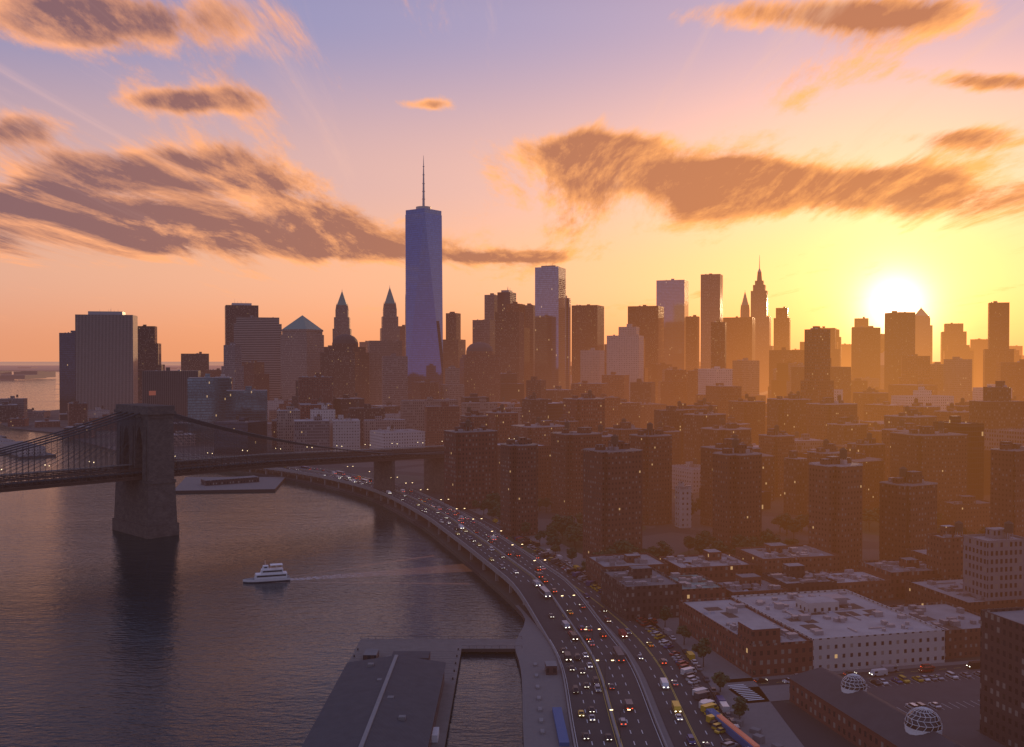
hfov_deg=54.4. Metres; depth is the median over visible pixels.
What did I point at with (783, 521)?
tree
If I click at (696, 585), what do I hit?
brick block
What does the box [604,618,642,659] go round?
cars
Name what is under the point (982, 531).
tree
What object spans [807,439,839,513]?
housing tower
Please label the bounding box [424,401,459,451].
building
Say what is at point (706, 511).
housing tower
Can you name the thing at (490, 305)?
tower
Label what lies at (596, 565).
block
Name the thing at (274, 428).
city block
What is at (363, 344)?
city block
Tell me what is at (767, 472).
housing tower
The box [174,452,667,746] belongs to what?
fdr drive viaduct
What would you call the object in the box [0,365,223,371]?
shore jersey
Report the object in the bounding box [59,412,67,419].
seaport block
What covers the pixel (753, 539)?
tree
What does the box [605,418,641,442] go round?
housing tower
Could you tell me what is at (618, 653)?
cars
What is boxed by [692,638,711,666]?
tree
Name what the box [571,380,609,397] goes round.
city block
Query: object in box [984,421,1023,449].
city block
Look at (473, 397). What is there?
city block
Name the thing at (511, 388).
city block
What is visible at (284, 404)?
seaport block
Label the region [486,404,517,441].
housing tower
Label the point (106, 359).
skyscraper
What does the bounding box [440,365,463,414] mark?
city block
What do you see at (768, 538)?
tree
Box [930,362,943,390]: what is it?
city block
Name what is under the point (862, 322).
tower
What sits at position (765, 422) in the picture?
city block
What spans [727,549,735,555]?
tree
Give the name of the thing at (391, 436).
building
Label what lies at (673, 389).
building
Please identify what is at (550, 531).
tree
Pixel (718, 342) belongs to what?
city block
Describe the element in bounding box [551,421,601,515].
housing tower
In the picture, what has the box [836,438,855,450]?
city block
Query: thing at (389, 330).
skyscraper
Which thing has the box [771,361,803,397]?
city block
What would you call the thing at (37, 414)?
seaport block
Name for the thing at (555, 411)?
city block
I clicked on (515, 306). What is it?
city block
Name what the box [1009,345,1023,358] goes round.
city block
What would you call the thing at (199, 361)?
tower
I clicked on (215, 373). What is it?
tower
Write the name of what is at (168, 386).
building
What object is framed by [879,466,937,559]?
housing tower
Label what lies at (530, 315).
tower
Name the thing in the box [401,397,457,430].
slab
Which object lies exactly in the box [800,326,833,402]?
building
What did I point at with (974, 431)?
apartment building
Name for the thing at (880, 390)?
city block
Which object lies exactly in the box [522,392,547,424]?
housing slab
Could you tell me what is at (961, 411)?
housing tower
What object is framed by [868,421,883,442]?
housing tower
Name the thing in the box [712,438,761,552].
housing tower
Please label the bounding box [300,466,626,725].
cars
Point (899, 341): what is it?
building
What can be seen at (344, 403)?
city block
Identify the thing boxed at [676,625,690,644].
tree
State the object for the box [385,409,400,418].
city block
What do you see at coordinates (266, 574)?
ferry boat
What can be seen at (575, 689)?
cars
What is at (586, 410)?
housing tower
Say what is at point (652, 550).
tree
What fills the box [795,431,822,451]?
city block
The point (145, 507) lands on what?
brooklyn bridge tower
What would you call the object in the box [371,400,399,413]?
city block
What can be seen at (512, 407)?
slab
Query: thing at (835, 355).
city block
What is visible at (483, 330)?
tower
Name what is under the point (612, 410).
city block
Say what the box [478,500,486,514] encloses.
tree
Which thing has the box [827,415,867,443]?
housing tower
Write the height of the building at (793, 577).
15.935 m
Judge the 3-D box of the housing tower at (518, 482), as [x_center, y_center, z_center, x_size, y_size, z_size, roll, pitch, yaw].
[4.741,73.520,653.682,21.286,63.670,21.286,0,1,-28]
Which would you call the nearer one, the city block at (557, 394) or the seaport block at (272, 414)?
the city block at (557, 394)
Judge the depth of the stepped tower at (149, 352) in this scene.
2159.01 m
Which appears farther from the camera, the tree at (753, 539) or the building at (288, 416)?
the building at (288, 416)
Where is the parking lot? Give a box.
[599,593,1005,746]
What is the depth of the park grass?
623.03 m
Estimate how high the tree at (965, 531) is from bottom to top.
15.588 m
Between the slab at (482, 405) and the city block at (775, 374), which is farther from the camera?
the city block at (775, 374)
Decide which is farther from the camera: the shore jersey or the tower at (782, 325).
the shore jersey
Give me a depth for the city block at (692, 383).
1792.90 m
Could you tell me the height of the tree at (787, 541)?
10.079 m
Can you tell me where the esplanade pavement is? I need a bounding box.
[515,605,572,746]
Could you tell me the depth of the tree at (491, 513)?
711.95 m
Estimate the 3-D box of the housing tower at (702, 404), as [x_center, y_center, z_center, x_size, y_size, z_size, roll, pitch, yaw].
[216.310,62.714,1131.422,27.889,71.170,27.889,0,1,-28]
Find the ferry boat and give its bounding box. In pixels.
[243,563,289,582]
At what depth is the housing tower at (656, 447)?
688.65 m
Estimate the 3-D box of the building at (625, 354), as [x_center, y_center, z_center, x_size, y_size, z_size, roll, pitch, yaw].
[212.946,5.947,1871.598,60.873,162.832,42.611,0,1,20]
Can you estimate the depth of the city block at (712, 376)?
1615.79 m
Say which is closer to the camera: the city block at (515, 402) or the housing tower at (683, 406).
the housing tower at (683, 406)
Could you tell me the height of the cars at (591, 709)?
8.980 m
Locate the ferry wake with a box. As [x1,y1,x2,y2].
[291,575,333,579]
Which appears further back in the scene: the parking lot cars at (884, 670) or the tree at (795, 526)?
the tree at (795, 526)
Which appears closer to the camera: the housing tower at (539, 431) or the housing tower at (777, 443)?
the housing tower at (777, 443)
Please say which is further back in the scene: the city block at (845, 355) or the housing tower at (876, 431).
the city block at (845, 355)
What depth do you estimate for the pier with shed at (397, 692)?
319.82 m
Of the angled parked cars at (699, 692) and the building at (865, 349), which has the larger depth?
the building at (865, 349)
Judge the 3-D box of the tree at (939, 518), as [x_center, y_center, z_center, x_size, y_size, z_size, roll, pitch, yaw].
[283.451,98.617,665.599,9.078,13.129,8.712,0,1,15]
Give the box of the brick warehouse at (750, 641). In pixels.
[679,597,812,676]
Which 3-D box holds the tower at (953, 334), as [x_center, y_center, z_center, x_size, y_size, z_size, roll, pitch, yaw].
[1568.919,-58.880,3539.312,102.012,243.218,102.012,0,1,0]
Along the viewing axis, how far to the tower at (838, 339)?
3445.49 m
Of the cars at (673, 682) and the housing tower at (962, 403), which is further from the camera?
the housing tower at (962, 403)
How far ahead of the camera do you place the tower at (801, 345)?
3320.38 m
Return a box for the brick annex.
[886,601,980,658]
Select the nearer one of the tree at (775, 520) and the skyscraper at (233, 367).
the tree at (775, 520)
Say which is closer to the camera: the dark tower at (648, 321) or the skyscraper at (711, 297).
the dark tower at (648, 321)
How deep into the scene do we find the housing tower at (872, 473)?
734.09 m
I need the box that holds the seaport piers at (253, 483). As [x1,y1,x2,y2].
[0,435,284,492]
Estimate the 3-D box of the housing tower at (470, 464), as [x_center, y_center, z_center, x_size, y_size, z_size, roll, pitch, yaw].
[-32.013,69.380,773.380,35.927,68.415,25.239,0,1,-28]
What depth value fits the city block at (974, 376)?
4098.69 m
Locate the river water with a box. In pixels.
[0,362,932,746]
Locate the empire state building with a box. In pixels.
[751,255,773,389]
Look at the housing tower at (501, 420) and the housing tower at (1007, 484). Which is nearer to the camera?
the housing tower at (1007, 484)
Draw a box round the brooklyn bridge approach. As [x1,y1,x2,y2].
[374,458,443,499]
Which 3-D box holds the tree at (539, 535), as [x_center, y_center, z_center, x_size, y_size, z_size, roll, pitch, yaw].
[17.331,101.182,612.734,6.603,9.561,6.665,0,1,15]
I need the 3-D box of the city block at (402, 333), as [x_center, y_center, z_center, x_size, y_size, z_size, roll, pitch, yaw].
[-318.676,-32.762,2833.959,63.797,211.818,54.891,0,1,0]
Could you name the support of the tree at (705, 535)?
on the park grass
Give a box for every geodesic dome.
[841,674,866,692]
[904,707,942,734]
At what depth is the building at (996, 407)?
933.24 m
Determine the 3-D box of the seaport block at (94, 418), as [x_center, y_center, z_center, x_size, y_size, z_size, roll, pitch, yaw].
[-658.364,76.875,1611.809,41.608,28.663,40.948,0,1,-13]
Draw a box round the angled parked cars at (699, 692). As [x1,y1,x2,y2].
[511,535,738,746]
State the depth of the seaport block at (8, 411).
1807.25 m
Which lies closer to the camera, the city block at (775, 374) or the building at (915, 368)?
the building at (915, 368)
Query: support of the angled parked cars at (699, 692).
on the street
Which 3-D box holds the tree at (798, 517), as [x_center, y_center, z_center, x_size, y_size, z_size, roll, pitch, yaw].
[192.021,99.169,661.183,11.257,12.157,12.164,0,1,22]
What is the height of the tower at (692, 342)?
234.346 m
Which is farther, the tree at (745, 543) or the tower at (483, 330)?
the tower at (483, 330)
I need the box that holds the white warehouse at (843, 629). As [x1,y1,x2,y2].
[731,589,944,670]
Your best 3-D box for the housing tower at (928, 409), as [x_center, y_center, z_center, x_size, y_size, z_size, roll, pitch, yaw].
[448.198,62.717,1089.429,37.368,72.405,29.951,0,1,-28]
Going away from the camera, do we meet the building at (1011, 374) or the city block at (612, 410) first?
the city block at (612, 410)
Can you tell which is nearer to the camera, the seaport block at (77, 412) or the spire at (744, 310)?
the seaport block at (77, 412)
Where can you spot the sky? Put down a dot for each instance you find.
(167, 164)
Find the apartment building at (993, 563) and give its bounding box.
[963,521,1023,600]
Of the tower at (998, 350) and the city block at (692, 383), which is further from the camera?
the tower at (998, 350)
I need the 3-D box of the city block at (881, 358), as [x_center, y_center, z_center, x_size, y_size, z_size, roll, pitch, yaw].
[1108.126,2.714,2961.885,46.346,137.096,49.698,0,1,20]
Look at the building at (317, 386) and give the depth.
1402.80 m
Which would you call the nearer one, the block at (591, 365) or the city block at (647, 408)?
the city block at (647, 408)
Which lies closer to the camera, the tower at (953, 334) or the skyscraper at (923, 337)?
the tower at (953, 334)
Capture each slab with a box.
[363,416,405,448]
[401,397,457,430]
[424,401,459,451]
[461,399,496,414]
[499,404,521,424]
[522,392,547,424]
[784,451,806,514]
[891,386,953,409]
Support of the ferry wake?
on the river water
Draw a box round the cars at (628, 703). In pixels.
[336,471,632,709]
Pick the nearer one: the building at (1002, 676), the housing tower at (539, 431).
the building at (1002, 676)
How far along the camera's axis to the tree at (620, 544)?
543.70 m
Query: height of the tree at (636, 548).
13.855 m
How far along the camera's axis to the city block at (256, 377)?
2057.50 m
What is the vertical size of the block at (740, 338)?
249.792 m
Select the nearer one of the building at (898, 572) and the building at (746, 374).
the building at (898, 572)
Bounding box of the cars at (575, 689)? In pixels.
[322,474,588,739]
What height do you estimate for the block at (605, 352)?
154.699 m
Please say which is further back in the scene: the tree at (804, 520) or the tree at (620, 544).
the tree at (804, 520)
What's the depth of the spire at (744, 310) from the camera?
3906.25 m
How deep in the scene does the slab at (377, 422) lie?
1250.39 m
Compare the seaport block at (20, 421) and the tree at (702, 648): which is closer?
the tree at (702, 648)
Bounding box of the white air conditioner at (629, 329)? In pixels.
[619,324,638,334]
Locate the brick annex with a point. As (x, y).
(960, 626)
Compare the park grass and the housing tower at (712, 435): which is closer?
the park grass
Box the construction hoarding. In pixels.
[706,708,783,746]
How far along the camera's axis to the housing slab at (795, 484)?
736.42 m
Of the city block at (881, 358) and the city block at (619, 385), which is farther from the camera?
the city block at (881, 358)
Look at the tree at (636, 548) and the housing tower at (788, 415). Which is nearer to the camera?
the tree at (636, 548)
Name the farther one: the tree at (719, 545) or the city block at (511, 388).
the city block at (511, 388)
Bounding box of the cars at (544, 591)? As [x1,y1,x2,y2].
[284,467,611,740]
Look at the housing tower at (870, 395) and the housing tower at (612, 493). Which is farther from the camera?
the housing tower at (870, 395)
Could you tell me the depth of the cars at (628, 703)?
503.61 m
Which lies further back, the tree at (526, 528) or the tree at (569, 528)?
the tree at (526, 528)
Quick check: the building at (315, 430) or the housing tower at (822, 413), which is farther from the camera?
the building at (315, 430)
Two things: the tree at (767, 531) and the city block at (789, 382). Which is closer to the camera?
the tree at (767, 531)
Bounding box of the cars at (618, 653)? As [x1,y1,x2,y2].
[309,467,624,661]
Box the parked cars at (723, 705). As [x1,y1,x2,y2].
[492,519,748,746]
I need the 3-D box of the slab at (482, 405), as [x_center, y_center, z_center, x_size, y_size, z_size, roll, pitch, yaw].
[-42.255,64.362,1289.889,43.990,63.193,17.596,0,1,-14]
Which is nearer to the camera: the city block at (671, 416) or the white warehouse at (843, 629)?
the white warehouse at (843, 629)
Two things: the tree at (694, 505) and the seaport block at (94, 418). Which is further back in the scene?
the seaport block at (94, 418)
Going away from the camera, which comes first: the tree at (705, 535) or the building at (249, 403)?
the tree at (705, 535)
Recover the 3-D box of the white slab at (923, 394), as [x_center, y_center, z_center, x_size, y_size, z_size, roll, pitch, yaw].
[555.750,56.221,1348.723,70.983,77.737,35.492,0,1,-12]
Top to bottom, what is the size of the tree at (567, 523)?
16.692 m
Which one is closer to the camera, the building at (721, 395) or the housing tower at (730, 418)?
the housing tower at (730, 418)
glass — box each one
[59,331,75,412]
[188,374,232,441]
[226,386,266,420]
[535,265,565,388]
[566,295,570,389]
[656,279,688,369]
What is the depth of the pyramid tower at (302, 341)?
2056.30 m
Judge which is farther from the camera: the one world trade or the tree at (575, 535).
the one world trade
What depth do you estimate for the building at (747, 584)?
463.68 m
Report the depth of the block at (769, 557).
521.49 m
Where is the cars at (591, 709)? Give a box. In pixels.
[286,467,594,720]
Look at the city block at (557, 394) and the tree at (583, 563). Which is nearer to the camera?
the tree at (583, 563)
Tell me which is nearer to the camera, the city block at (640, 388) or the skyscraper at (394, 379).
the city block at (640, 388)
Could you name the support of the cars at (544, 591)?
on the fdr drive viaduct
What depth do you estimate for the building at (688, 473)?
864.73 m
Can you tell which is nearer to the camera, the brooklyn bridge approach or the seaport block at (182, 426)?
the brooklyn bridge approach
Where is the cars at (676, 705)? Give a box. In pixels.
[540,560,695,744]
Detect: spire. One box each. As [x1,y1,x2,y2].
[333,292,351,338]
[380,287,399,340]
[740,293,749,316]
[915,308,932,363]
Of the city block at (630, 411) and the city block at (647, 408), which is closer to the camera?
the city block at (630, 411)
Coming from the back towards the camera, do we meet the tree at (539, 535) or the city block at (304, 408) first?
the city block at (304, 408)
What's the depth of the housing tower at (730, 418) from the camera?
1081.27 m
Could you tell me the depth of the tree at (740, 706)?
311.64 m
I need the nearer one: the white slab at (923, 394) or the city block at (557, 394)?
the white slab at (923, 394)
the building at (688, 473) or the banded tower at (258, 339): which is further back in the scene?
the banded tower at (258, 339)
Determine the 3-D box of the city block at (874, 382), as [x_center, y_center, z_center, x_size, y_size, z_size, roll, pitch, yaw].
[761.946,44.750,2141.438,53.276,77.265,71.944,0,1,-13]
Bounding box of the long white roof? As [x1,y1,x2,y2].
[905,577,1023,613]
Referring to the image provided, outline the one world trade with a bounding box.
[405,155,442,399]
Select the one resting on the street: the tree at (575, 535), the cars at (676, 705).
the cars at (676, 705)
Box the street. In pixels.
[459,509,803,746]
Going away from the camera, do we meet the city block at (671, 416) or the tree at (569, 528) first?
the tree at (569, 528)
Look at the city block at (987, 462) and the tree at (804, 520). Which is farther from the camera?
the city block at (987, 462)
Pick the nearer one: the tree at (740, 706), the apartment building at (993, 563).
the tree at (740, 706)
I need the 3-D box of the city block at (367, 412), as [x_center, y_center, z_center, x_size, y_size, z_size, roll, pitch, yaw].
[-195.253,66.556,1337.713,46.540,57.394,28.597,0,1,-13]
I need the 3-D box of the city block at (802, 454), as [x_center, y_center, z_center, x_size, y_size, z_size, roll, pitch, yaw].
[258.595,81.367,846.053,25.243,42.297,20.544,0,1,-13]
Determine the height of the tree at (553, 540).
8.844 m
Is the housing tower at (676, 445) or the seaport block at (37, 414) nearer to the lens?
the housing tower at (676, 445)
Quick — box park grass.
[507,521,937,554]
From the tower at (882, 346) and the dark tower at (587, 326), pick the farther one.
the tower at (882, 346)
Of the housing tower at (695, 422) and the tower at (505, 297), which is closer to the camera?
the housing tower at (695, 422)
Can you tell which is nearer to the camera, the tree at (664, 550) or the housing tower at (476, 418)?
the tree at (664, 550)
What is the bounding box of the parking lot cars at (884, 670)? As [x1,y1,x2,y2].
[754,660,979,708]
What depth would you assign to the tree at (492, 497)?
723.17 m
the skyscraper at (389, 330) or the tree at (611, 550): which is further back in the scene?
the skyscraper at (389, 330)
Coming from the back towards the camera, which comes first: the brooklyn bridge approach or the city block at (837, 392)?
the city block at (837, 392)
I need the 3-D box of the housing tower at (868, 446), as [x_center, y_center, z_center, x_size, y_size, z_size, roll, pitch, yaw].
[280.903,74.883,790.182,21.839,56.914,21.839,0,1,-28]
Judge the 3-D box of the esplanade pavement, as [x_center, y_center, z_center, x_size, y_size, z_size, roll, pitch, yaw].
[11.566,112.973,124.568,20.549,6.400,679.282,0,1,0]
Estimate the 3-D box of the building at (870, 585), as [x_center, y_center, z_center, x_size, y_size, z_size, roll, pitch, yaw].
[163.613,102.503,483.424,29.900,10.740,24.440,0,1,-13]
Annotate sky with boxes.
[0,0,1023,361]
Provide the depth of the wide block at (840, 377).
1557.39 m
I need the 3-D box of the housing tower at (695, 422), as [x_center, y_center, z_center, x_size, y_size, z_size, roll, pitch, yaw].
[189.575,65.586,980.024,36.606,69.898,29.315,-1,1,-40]
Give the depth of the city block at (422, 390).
1646.04 m
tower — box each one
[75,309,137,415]
[112,391,178,538]
[138,325,164,400]
[181,352,208,376]
[204,368,220,376]
[225,303,257,344]
[234,316,281,399]
[280,315,323,399]
[320,334,368,403]
[443,312,465,383]
[444,419,497,509]
[460,342,499,401]
[460,407,487,428]
[472,318,494,353]
[484,293,496,319]
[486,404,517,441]
[497,286,515,311]
[500,437,537,536]
[511,417,564,444]
[525,303,534,379]
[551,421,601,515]
[555,415,578,430]
[563,390,604,432]
[572,304,603,382]
[582,434,642,558]
[591,424,611,446]
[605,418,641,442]
[628,305,663,381]
[629,422,671,525]
[654,421,680,464]
[665,401,696,413]
[683,405,725,463]
[686,315,699,370]
[687,397,717,412]
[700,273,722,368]
[700,418,750,464]
[700,434,759,526]
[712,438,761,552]
[727,415,749,427]
[728,394,765,444]
[748,444,773,500]
[759,425,794,496]
[767,391,811,437]
[773,307,790,349]
[800,342,837,349]
[806,395,856,439]
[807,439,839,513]
[809,447,862,570]
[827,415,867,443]
[836,328,840,348]
[847,432,884,480]
[847,447,883,512]
[852,317,868,327]
[853,386,887,420]
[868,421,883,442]
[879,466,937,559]
[880,339,884,352]
[882,419,921,480]
[884,406,936,428]
[890,421,967,499]
[903,398,940,415]
[934,403,968,421]
[940,323,966,363]
[943,344,973,390]
[946,398,968,409]
[983,301,1013,386]
[990,441,1023,536]
[1014,349,1020,361]
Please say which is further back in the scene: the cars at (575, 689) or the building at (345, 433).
the building at (345, 433)
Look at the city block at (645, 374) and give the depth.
2159.21 m
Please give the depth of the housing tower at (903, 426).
817.21 m
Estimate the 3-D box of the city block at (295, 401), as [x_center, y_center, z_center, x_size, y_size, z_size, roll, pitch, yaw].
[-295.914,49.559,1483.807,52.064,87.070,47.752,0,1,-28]
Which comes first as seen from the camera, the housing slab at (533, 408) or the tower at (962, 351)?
the housing slab at (533, 408)
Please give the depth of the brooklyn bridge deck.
703.04 m
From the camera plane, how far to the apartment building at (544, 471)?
807.64 m
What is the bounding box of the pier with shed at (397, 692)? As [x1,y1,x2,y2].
[302,636,521,746]
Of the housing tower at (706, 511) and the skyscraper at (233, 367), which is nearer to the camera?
the housing tower at (706, 511)
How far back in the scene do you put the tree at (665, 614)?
424.95 m
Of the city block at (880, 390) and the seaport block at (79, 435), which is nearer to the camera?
the seaport block at (79, 435)
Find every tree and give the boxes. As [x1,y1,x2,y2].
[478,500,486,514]
[483,492,499,516]
[487,509,495,516]
[493,503,499,511]
[521,522,531,535]
[535,530,545,540]
[543,526,558,545]
[546,536,561,544]
[550,544,560,554]
[551,514,565,537]
[560,515,579,541]
[563,526,582,546]
[566,528,582,548]
[566,548,576,558]
[581,561,585,569]
[600,545,619,553]
[612,540,635,553]
[622,543,633,552]
[627,544,638,552]
[647,546,660,558]
[656,540,673,555]
[659,605,672,626]
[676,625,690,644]
[683,536,695,548]
[691,501,699,514]
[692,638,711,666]
[693,538,709,553]
[695,530,715,543]
[709,540,730,552]
[711,671,729,691]
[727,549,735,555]
[730,534,747,548]
[732,696,748,718]
[735,539,755,547]
[749,535,760,545]
[760,528,780,537]
[761,533,780,545]
[771,515,784,533]
[779,512,792,535]
[784,538,798,544]
[787,519,803,538]
[795,514,805,531]
[799,514,808,533]
[937,512,942,523]
[954,525,968,534]
[977,526,987,533]
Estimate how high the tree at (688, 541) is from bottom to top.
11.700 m
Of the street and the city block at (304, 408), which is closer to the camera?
the street
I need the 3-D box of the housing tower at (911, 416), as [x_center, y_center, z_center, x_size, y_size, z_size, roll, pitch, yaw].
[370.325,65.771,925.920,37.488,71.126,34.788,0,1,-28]
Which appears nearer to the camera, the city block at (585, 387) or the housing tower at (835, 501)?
the housing tower at (835, 501)
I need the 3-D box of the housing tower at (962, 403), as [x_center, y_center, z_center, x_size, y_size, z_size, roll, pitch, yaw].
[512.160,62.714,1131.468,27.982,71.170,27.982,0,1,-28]
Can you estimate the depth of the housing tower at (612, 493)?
561.94 m
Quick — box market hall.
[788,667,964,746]
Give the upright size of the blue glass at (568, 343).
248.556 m
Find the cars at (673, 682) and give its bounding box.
[472,517,710,746]
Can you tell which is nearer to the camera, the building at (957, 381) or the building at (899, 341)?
the building at (957, 381)
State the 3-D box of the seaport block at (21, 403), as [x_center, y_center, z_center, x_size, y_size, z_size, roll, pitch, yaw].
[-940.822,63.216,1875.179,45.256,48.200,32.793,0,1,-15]
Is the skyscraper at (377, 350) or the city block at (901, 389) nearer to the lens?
the city block at (901, 389)
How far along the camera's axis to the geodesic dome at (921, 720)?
276.21 m
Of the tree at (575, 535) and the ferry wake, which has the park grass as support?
the tree at (575, 535)
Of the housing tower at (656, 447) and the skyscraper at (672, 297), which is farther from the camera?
the skyscraper at (672, 297)
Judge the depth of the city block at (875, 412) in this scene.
1308.52 m
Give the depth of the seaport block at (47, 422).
1676.47 m
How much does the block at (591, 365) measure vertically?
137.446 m
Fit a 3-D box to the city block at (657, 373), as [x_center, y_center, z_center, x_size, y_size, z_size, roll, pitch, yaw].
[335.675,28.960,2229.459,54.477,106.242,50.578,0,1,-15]
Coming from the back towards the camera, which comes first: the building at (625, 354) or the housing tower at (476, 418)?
the building at (625, 354)
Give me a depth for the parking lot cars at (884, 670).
357.31 m
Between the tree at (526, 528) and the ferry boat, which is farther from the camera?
the tree at (526, 528)
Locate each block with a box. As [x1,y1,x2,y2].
[0,394,27,417]
[0,400,17,421]
[8,414,28,426]
[27,408,49,417]
[34,416,59,427]
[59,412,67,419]
[64,421,95,437]
[68,398,87,425]
[88,405,109,421]
[89,412,116,430]
[174,428,194,445]
[178,420,187,432]
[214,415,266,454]
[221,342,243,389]
[242,360,268,399]
[267,396,288,419]
[267,419,274,430]
[269,407,278,421]
[271,419,276,448]
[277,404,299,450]
[279,399,291,409]
[292,380,334,408]
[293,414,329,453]
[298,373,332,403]
[298,398,332,418]
[310,403,334,449]
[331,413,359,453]
[335,393,363,418]
[348,402,384,444]
[359,341,367,352]
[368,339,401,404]
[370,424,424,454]
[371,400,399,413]
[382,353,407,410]
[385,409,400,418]
[398,325,404,355]
[412,379,438,399]
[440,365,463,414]
[461,393,488,401]
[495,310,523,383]
[496,397,519,407]
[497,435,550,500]
[500,371,523,401]
[506,302,529,398]
[520,376,545,406]
[546,386,572,402]
[548,399,562,421]
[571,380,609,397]
[580,348,603,382]
[586,552,667,586]
[595,394,620,427]
[601,565,681,620]
[602,372,628,401]
[604,344,606,361]
[604,360,606,374]
[621,399,640,427]
[630,379,654,402]
[638,398,666,428]
[644,339,647,381]
[652,363,671,402]
[654,406,685,463]
[658,367,672,403]
[659,549,753,580]
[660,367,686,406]
[665,572,725,599]
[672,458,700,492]
[687,368,697,404]
[696,393,705,402]
[698,366,732,393]
[699,487,770,509]
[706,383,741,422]
[711,320,725,368]
[723,316,754,368]
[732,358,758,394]
[736,542,839,577]
[741,391,765,402]
[765,412,766,433]
[769,347,803,390]
[769,368,776,397]
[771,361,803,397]
[787,363,803,395]
[791,358,850,402]
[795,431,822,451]
[797,444,807,451]
[798,445,822,457]
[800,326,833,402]
[820,326,840,366]
[834,389,842,400]
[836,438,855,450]
[841,343,850,366]
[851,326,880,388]
[851,378,867,400]
[853,376,878,387]
[860,420,883,427]
[864,398,907,420]
[871,385,883,391]
[880,351,883,364]
[880,365,883,388]
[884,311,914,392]
[888,381,937,403]
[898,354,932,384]
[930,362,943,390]
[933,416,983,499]
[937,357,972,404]
[967,384,1011,401]
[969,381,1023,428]
[970,338,987,385]
[970,348,975,386]
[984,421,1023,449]
[984,450,990,494]
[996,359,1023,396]
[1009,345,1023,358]
[1012,393,1023,400]
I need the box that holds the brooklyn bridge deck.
[0,445,443,492]
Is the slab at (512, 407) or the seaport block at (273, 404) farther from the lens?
the seaport block at (273, 404)
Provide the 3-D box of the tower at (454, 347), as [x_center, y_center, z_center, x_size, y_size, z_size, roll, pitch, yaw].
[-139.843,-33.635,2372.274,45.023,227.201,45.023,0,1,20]
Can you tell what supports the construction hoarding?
on the street
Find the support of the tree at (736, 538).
on the park grass
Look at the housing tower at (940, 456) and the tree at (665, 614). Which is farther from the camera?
the housing tower at (940, 456)
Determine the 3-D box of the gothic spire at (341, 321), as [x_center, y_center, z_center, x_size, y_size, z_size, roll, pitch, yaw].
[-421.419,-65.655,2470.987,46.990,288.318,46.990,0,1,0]
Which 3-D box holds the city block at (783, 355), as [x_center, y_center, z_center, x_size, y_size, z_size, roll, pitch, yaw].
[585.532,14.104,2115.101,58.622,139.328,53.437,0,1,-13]
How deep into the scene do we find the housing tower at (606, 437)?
790.60 m
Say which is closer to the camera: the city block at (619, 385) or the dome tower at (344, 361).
the city block at (619, 385)
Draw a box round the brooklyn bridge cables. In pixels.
[0,411,443,480]
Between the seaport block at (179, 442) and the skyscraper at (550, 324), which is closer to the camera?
the seaport block at (179, 442)
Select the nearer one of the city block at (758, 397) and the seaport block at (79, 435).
the seaport block at (79, 435)
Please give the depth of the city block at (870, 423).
1154.82 m

